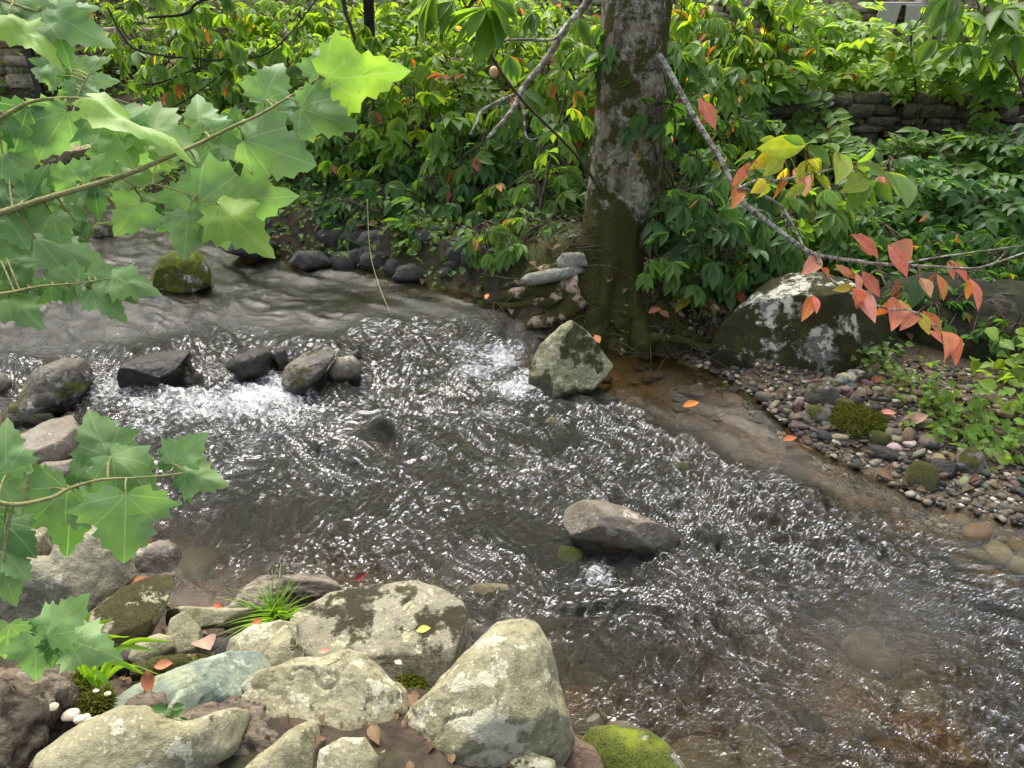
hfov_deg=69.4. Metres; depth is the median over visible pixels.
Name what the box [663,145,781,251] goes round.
shrub
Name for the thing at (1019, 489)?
pebble
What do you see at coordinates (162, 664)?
fallen leaf
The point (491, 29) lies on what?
shrub
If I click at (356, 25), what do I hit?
shrub
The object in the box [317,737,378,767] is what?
stone
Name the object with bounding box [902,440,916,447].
pebble
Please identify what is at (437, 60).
shrub
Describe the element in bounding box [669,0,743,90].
shrub
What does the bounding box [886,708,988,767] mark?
submerged stone
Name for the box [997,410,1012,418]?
pebble
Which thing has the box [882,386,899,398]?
bar stone
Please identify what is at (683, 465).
submerged stone
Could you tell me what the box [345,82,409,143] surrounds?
shrub
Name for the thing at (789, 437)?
fallen leaf
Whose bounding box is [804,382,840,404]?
bar stone
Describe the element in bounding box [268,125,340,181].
shrub
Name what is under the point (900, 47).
shrub
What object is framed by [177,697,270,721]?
rock
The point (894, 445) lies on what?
pebble
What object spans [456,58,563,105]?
shrub
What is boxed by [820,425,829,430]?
pebble
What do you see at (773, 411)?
pebble
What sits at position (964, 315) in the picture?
shrub
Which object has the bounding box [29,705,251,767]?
boulder
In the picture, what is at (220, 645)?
stone
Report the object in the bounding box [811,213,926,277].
shrub
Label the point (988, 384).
plant
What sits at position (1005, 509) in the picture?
gravel
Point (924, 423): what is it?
pebble
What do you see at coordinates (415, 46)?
shrub
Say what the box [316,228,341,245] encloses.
stone
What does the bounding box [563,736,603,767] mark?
stone
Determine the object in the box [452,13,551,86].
shrub
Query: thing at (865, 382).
pebble
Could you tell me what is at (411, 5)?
shrub
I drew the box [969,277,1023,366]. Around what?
shrub
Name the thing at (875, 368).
pebble
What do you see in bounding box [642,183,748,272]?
shrub
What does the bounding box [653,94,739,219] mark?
shrub
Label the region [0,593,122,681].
sycamore seedling
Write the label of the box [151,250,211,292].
stone
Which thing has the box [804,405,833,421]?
bar stone
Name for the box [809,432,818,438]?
pebble
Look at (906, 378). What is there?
plant
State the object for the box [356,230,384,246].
stone
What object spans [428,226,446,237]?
stone
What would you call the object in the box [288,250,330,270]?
stone
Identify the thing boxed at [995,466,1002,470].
pebble
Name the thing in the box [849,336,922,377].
plant
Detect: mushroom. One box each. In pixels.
[49,702,58,710]
[61,708,80,720]
[73,714,83,723]
[83,713,90,719]
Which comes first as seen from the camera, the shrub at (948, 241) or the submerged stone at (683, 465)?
the submerged stone at (683, 465)
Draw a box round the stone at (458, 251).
[455,235,482,255]
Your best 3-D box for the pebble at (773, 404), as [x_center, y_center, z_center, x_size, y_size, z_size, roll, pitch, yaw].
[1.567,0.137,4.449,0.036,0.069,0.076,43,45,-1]
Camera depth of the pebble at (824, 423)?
4.20 m
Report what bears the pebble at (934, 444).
on the gravel
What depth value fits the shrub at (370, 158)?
6.67 m
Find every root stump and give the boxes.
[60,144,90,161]
[125,689,167,712]
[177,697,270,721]
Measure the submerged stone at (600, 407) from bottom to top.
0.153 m
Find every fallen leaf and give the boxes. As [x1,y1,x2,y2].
[130,575,145,583]
[140,670,154,691]
[154,659,171,669]
[191,633,215,649]
[213,603,221,607]
[252,618,262,623]
[319,648,328,652]
[354,572,366,580]
[417,625,429,631]
[593,335,600,342]
[648,307,660,312]
[659,310,668,317]
[683,400,698,406]
[783,435,796,440]
[871,376,881,382]
[880,409,895,413]
[903,412,928,425]
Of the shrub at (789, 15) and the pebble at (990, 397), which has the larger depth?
the shrub at (789, 15)
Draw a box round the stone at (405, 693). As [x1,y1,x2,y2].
[396,682,408,701]
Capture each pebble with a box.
[755,405,764,410]
[768,401,777,408]
[771,408,778,413]
[777,405,793,413]
[783,408,792,414]
[789,412,802,420]
[789,420,804,429]
[792,398,804,406]
[795,411,810,418]
[798,424,809,429]
[802,416,811,424]
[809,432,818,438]
[810,378,822,382]
[816,430,832,441]
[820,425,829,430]
[821,421,829,430]
[823,405,836,409]
[832,433,848,439]
[836,372,852,384]
[839,386,850,391]
[839,438,848,444]
[845,387,853,397]
[847,382,857,388]
[849,395,861,404]
[857,387,867,396]
[858,439,869,442]
[860,379,872,387]
[864,388,873,395]
[865,450,874,456]
[866,364,879,372]
[868,404,881,410]
[872,386,884,392]
[885,423,898,427]
[885,427,892,435]
[887,443,902,450]
[891,434,901,442]
[893,428,901,435]
[896,393,907,402]
[898,415,910,424]
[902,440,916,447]
[903,395,913,402]
[912,389,922,396]
[912,448,925,457]
[915,419,933,428]
[916,434,935,447]
[928,440,939,448]
[931,453,944,458]
[939,472,948,479]
[945,428,951,439]
[953,479,960,485]
[956,463,965,470]
[959,476,969,485]
[969,479,981,485]
[980,465,990,475]
[980,483,988,487]
[986,393,1003,404]
[990,482,998,488]
[992,403,999,408]
[992,449,1010,465]
[994,428,1004,437]
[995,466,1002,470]
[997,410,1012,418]
[1006,448,1022,455]
[1010,480,1019,487]
[1016,487,1023,492]
[1017,476,1023,482]
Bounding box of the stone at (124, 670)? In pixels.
[112,649,131,675]
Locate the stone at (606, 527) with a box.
[563,500,678,554]
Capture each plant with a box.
[77,611,172,692]
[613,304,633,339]
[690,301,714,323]
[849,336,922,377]
[864,350,973,402]
[898,377,980,418]
[899,389,1023,448]
[932,415,1023,470]
[945,327,1023,391]
[967,422,1023,464]
[972,373,1023,424]
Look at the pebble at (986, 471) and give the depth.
3.78 m
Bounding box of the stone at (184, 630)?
[165,611,202,654]
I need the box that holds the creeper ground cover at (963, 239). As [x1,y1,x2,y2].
[653,160,1023,306]
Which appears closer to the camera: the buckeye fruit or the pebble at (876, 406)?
the pebble at (876, 406)
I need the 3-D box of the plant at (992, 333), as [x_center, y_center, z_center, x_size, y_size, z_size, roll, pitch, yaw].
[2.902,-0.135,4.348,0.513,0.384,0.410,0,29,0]
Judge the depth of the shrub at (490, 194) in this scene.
5.82 m
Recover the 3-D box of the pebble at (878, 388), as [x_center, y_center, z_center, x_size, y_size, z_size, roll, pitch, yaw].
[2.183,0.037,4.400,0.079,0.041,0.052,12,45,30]
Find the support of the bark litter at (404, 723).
on the ground at (400, 746)
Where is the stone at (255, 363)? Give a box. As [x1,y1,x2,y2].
[225,347,277,381]
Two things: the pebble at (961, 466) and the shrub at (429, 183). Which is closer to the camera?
the pebble at (961, 466)
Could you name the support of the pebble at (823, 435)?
on the gravel
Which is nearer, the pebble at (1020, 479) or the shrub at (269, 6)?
the pebble at (1020, 479)
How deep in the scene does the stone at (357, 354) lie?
4.80 m
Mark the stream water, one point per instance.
(432, 435)
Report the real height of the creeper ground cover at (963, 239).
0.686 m
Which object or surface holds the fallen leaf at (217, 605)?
on the slab stone at (207, 617)
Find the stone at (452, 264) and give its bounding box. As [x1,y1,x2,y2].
[446,260,458,268]
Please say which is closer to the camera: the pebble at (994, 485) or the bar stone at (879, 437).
the pebble at (994, 485)
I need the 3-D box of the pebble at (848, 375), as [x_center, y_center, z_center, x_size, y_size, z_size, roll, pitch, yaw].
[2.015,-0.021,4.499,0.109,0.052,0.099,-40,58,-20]
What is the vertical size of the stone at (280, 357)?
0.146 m
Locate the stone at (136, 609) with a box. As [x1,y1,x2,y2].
[87,574,173,647]
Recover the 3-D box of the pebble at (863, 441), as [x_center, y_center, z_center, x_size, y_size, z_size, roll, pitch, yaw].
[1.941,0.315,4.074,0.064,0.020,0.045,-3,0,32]
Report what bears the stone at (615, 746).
on the bed stones
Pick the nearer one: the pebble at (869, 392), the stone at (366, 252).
the pebble at (869, 392)
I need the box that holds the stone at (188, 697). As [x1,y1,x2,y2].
[167,687,200,713]
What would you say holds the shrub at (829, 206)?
on the ground at (400, 746)
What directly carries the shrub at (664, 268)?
on the ground at (400, 746)
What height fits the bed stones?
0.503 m
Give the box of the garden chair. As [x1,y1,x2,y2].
[870,0,927,43]
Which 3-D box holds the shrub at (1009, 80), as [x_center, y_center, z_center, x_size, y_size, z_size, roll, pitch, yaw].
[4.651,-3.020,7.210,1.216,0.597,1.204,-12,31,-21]
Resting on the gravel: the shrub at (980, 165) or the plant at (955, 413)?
the plant at (955, 413)
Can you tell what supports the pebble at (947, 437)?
on the gravel
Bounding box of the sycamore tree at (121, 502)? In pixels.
[0,0,410,606]
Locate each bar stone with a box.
[725,386,741,393]
[748,410,768,422]
[754,391,772,402]
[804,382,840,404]
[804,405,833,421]
[821,377,835,383]
[833,397,857,408]
[835,375,852,383]
[846,369,870,382]
[867,430,891,445]
[867,444,898,460]
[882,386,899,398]
[900,427,916,445]
[929,458,958,479]
[954,448,986,474]
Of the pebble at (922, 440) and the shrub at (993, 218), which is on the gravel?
the pebble at (922, 440)
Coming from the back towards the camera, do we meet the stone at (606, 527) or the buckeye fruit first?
the buckeye fruit
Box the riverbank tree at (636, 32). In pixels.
[402,0,1023,366]
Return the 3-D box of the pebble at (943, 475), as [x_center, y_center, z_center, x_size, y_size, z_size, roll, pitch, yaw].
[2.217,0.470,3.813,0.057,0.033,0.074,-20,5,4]
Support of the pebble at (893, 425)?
on the gravel
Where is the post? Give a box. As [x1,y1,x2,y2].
[22,46,46,97]
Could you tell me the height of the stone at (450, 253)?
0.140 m
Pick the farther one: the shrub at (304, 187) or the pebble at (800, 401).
the shrub at (304, 187)
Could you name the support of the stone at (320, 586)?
on the stream water
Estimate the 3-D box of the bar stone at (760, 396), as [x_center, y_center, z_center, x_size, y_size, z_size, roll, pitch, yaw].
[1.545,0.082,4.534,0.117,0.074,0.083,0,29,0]
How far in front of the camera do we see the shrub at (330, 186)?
6.70 m
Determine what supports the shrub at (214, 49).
on the ground at (400, 746)
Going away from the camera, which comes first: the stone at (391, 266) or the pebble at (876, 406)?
the pebble at (876, 406)
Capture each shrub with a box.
[76,0,128,72]
[84,0,205,66]
[127,24,255,120]
[154,0,280,65]
[211,34,320,113]
[221,103,254,171]
[227,0,347,65]
[232,166,272,179]
[235,64,312,127]
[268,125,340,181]
[271,158,333,195]
[277,154,382,206]
[280,143,341,181]
[289,39,391,83]
[301,142,382,196]
[306,98,387,182]
[310,189,392,250]
[314,0,428,57]
[331,158,439,220]
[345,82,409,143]
[348,132,422,188]
[353,32,457,96]
[355,83,457,178]
[374,148,456,198]
[376,0,464,55]
[377,63,488,149]
[382,102,494,153]
[383,202,462,256]
[399,166,462,203]
[405,0,601,194]
[408,171,514,230]
[412,25,504,104]
[413,94,550,156]
[419,111,508,195]
[420,143,474,203]
[427,72,507,144]
[446,0,548,58]
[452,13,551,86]
[454,207,562,276]
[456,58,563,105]
[459,147,533,217]
[463,170,555,227]
[474,90,566,183]
[502,110,590,177]
[508,71,595,111]
[510,161,587,221]
[515,4,600,73]
[518,40,598,140]
[535,48,596,215]
[581,29,662,282]
[616,68,687,283]
[634,248,688,301]
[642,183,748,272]
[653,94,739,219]
[658,215,768,312]
[662,34,729,188]
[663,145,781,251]
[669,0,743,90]
[671,58,770,169]
[685,0,804,109]
[712,60,861,186]
[716,208,806,296]
[722,0,843,85]
[755,179,879,260]
[777,0,891,81]
[788,35,919,93]
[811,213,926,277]
[813,132,952,201]
[834,155,1016,246]
[836,0,1020,138]
[842,41,982,106]
[870,270,909,318]
[872,227,1016,279]
[875,258,972,329]
[879,159,1023,244]
[883,120,1023,194]
[886,265,997,309]
[912,0,1023,97]
[917,39,1023,110]
[921,26,1023,133]
[929,115,1023,222]
[931,293,1015,344]
[949,233,1023,280]
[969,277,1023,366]
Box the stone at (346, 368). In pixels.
[328,355,361,381]
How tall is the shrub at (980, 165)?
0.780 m
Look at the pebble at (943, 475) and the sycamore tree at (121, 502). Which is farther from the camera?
the pebble at (943, 475)
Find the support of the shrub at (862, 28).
on the ground at (400, 746)
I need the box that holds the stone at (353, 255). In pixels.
[349,248,358,262]
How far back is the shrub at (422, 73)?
6.81 m
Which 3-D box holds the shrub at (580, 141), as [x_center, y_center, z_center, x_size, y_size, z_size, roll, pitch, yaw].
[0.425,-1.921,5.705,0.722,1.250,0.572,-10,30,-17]
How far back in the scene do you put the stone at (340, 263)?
6.10 m
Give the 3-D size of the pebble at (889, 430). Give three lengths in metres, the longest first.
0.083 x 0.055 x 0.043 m
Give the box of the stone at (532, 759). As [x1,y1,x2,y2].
[502,752,556,767]
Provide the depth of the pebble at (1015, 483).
3.70 m
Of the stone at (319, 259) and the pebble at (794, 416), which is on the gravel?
the pebble at (794, 416)
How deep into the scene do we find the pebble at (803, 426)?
4.21 m
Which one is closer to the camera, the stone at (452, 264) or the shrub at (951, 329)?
the shrub at (951, 329)
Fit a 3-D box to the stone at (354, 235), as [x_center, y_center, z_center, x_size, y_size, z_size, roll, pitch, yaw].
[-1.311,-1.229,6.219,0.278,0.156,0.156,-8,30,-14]
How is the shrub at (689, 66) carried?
on the ground at (400, 746)
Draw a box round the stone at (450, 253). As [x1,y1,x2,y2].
[445,247,460,261]
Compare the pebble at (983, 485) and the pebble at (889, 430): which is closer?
the pebble at (983, 485)
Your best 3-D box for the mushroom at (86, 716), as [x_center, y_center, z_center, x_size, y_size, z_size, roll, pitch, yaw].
[-1.159,0.904,2.010,0.027,0.010,0.022,0,29,0]
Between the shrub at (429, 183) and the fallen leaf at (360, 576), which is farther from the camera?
the shrub at (429, 183)
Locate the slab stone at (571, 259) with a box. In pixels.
[556,252,587,267]
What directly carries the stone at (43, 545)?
on the boulder at (94, 569)
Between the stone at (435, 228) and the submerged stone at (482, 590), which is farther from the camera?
the stone at (435, 228)
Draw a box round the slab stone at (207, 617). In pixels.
[165,606,262,629]
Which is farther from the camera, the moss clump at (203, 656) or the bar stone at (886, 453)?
the bar stone at (886, 453)
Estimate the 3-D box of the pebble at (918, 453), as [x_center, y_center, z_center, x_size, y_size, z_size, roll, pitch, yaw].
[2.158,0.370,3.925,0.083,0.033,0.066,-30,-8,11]
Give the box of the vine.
[367,199,398,333]
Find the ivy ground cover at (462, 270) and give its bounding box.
[70,83,586,290]
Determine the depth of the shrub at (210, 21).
9.18 m
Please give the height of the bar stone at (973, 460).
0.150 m
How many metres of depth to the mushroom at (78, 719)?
2.00 m
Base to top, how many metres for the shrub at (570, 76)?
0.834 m
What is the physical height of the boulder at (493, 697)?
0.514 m
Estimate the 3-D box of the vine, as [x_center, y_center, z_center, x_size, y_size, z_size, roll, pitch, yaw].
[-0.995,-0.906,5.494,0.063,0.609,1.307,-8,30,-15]
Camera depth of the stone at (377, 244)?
6.05 m
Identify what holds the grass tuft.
on the ground at (400, 746)
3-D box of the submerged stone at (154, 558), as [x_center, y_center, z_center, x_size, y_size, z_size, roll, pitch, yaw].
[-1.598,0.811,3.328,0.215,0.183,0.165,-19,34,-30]
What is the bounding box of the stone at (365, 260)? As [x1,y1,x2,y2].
[360,252,386,267]
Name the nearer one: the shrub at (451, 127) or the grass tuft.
the grass tuft
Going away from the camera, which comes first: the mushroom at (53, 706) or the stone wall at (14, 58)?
the mushroom at (53, 706)
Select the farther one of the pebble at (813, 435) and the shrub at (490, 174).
the shrub at (490, 174)
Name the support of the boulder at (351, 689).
on the ground at (400, 746)
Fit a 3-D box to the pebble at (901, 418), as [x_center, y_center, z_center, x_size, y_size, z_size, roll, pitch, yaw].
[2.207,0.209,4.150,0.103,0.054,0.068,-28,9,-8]
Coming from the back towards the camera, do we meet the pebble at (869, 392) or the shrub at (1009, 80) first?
the shrub at (1009, 80)
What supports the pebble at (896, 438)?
on the ground at (400, 746)
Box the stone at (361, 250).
[356,247,363,266]
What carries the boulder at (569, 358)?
in the stream water
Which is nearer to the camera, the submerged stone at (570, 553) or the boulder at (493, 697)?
the boulder at (493, 697)
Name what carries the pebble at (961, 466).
on the ground at (400, 746)
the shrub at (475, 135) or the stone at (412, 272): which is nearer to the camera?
the stone at (412, 272)
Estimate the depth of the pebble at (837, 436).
4.07 m
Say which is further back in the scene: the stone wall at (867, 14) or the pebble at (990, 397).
the stone wall at (867, 14)
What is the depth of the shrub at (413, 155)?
6.49 m
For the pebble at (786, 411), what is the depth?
4.33 m
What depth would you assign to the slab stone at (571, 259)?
5.02 m
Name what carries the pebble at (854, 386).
on the gravel
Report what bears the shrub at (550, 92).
on the ground at (400, 746)
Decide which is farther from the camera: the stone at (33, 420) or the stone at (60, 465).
the stone at (33, 420)
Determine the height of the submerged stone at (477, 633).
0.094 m
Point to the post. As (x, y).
(38, 86)
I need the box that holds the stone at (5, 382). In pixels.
[0,372,11,397]
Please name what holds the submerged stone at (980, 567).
on the ground at (400, 746)
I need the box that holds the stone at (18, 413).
[2,395,46,428]
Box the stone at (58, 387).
[15,358,92,415]
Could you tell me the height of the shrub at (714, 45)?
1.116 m
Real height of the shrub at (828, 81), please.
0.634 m
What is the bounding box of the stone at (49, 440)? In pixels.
[20,415,79,464]
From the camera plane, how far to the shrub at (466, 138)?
6.96 m
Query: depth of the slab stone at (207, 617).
2.62 m
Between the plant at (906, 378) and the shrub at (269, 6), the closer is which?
the plant at (906, 378)
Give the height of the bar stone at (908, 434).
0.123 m
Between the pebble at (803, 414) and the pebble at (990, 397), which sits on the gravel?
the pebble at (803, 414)
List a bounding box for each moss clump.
[64,670,93,696]
[69,683,118,724]
[183,652,213,664]
[394,670,429,689]
[828,402,889,437]
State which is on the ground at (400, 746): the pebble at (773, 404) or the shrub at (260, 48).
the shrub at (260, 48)
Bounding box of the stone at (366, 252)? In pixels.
[360,249,382,267]
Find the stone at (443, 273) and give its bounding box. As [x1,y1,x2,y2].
[439,267,453,277]
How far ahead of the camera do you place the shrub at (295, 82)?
6.99 m
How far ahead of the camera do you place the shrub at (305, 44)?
7.78 m
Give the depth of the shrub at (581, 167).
6.50 m
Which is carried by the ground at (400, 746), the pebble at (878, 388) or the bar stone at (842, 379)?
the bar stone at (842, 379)
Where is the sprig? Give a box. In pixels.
[152,702,187,719]
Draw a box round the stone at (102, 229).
[91,221,113,236]
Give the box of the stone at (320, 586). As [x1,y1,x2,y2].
[224,572,344,629]
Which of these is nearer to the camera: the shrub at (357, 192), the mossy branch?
the mossy branch
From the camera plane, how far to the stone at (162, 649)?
2.42 m
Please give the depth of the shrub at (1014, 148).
6.09 m
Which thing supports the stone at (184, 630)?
on the ground at (400, 746)
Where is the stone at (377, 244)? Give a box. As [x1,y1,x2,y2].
[361,240,382,250]
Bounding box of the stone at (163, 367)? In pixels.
[117,349,189,387]
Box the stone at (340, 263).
[331,250,356,272]
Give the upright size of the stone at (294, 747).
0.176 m
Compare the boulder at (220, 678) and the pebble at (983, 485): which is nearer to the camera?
the boulder at (220, 678)
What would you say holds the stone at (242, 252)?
on the stream water
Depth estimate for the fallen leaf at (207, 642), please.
2.43 m
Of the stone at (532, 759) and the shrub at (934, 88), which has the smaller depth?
the stone at (532, 759)
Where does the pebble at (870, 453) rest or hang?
on the ground at (400, 746)
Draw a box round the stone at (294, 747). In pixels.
[245,719,319,767]
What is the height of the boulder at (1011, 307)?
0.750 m
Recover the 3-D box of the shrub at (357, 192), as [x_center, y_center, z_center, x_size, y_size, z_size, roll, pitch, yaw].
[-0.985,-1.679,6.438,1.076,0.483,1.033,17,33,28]
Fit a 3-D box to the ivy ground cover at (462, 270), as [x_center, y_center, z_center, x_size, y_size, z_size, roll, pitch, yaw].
[-2.153,-2.281,7.326,7.302,1.153,2.076,19,34,31]
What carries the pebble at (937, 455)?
on the gravel
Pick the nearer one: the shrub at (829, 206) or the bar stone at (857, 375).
the bar stone at (857, 375)
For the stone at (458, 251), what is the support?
on the ground at (400, 746)
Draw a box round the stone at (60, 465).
[26,459,71,482]
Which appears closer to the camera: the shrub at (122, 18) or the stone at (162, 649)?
the stone at (162, 649)
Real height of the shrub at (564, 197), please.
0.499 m
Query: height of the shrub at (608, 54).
1.762 m
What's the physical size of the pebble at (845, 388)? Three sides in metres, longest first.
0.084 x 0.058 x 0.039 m
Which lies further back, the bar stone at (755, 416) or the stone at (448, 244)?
the stone at (448, 244)
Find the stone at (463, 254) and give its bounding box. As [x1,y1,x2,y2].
[461,247,486,268]
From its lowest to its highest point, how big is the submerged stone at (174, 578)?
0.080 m
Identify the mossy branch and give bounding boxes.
[130,653,209,681]
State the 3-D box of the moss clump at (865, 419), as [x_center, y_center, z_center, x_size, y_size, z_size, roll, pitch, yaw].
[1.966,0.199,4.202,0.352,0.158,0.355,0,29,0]
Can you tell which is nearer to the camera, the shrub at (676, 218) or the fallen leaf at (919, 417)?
the fallen leaf at (919, 417)
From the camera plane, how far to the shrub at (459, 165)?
6.24 m
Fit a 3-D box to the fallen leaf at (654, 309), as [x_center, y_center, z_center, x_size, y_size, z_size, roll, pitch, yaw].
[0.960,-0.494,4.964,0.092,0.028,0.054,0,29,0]
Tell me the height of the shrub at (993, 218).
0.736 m
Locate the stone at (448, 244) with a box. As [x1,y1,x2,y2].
[444,238,456,248]
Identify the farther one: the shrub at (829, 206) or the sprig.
the shrub at (829, 206)
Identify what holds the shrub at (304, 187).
on the ground at (400, 746)
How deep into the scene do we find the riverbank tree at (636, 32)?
4.66 m
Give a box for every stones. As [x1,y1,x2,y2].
[0,240,1023,767]
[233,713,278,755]
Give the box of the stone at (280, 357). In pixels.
[272,346,288,369]
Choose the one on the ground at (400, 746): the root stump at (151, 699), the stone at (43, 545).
the root stump at (151, 699)
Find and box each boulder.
[0,525,138,635]
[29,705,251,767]
[110,650,271,709]
[241,649,407,730]
[289,580,468,687]
[404,618,574,767]
[528,320,612,397]
[709,272,897,373]
[872,272,1023,368]
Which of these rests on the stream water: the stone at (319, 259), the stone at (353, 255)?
the stone at (353, 255)
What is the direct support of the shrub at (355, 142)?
on the ground at (400, 746)
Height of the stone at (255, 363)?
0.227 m
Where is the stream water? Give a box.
[0,205,1023,767]
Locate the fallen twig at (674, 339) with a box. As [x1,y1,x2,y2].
[650,332,710,352]
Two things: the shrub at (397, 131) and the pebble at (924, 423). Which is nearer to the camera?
the pebble at (924, 423)
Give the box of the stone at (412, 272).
[394,263,426,282]
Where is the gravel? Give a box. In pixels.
[686,307,1023,550]
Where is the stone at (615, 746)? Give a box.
[581,724,685,767]
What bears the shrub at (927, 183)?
on the ground at (400, 746)
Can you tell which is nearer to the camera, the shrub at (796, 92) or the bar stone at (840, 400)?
the bar stone at (840, 400)
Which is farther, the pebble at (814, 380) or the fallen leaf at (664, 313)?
the fallen leaf at (664, 313)
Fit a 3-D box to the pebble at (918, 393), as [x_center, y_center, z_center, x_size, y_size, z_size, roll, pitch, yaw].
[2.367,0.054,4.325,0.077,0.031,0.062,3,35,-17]
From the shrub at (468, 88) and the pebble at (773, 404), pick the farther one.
the shrub at (468, 88)
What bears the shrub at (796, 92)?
on the ground at (400, 746)
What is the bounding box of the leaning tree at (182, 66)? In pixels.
[107,0,415,179]
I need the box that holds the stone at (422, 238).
[414,229,431,243]
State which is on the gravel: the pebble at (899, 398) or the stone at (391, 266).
the pebble at (899, 398)
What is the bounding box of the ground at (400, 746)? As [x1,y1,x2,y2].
[0,0,1023,767]
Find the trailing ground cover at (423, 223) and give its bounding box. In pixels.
[2,144,700,334]
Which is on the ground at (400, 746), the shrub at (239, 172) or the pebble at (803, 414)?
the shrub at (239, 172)
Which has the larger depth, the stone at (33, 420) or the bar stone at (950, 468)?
the stone at (33, 420)
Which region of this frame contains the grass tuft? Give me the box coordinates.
[216,565,315,640]
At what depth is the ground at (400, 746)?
3.68 m
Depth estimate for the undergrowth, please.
8.77 m
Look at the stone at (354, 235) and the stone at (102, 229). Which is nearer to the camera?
the stone at (354, 235)
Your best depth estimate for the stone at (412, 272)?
5.80 m
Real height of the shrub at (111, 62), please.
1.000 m
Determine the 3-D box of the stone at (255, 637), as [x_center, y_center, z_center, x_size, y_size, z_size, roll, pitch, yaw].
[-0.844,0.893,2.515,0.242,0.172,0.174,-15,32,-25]
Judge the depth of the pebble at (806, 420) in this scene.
4.24 m
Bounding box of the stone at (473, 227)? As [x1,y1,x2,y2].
[456,225,479,236]
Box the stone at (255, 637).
[226,620,297,654]
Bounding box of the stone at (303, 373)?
[281,346,334,394]
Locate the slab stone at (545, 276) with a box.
[520,266,584,285]
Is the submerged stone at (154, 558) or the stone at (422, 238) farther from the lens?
the stone at (422, 238)
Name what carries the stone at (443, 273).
on the ground at (400, 746)
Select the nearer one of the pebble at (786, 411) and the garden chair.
the pebble at (786, 411)
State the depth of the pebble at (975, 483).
3.73 m
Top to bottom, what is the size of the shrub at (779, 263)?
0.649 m
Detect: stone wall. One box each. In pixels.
[0,26,289,87]
[76,0,593,16]
[137,101,187,124]
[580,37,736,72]
[588,0,1023,42]
[665,89,1023,184]
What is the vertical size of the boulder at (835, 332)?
0.828 m
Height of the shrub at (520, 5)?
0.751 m
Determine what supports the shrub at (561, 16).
on the ground at (400, 746)
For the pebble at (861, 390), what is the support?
on the gravel
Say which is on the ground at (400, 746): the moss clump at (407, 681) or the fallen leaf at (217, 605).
the moss clump at (407, 681)
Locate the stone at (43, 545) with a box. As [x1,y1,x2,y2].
[26,527,51,557]
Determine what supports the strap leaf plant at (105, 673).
on the moss clump at (91, 703)
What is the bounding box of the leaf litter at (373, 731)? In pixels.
[123,65,1023,767]
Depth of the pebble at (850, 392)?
4.36 m
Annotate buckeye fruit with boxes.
[489,66,497,77]
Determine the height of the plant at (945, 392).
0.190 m
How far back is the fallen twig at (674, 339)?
4.95 m
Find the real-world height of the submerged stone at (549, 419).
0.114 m
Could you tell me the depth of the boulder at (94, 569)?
2.50 m
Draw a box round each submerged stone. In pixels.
[134,539,181,575]
[158,572,178,582]
[464,583,514,608]
[471,625,491,641]
[545,417,557,422]
[557,545,583,561]
[578,406,609,412]
[672,462,688,468]
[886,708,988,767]
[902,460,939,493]
[967,564,999,571]
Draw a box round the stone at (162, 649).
[127,633,174,662]
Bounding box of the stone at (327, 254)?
[321,251,333,257]
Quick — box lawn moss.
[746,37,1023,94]
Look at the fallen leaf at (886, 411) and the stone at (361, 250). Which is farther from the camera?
the stone at (361, 250)
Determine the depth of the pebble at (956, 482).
3.76 m
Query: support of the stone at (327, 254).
on the stream water
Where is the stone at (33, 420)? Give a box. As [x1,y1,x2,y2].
[22,413,55,428]
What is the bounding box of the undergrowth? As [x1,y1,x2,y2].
[0,0,684,180]
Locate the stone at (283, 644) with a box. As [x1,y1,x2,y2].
[263,624,307,665]
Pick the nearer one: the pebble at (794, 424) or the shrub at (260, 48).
the pebble at (794, 424)
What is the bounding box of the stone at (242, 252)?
[223,240,277,261]
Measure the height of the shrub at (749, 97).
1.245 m
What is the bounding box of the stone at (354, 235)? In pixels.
[340,229,364,246]
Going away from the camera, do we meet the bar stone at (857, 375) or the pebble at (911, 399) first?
the pebble at (911, 399)
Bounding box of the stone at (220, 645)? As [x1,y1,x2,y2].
[201,633,234,654]
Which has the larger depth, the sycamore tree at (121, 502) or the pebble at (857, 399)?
the pebble at (857, 399)
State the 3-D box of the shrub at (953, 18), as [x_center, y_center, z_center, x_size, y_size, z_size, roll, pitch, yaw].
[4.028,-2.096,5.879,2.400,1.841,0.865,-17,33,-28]
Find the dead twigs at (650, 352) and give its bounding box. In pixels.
[83,144,750,382]
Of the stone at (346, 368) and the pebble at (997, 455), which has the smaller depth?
the pebble at (997, 455)
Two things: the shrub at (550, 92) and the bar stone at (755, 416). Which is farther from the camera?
the shrub at (550, 92)
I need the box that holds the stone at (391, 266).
[384,259,402,275]
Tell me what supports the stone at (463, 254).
on the ground at (400, 746)
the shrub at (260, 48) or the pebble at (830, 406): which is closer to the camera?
the pebble at (830, 406)
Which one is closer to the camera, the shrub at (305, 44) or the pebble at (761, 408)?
the pebble at (761, 408)
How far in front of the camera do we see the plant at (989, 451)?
3.92 m
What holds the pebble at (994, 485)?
on the ground at (400, 746)
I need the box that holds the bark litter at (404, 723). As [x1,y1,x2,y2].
[0,605,534,767]
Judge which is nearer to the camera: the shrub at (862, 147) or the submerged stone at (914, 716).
the submerged stone at (914, 716)
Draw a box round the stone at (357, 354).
[342,349,363,359]
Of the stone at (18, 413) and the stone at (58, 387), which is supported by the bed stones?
the stone at (58, 387)

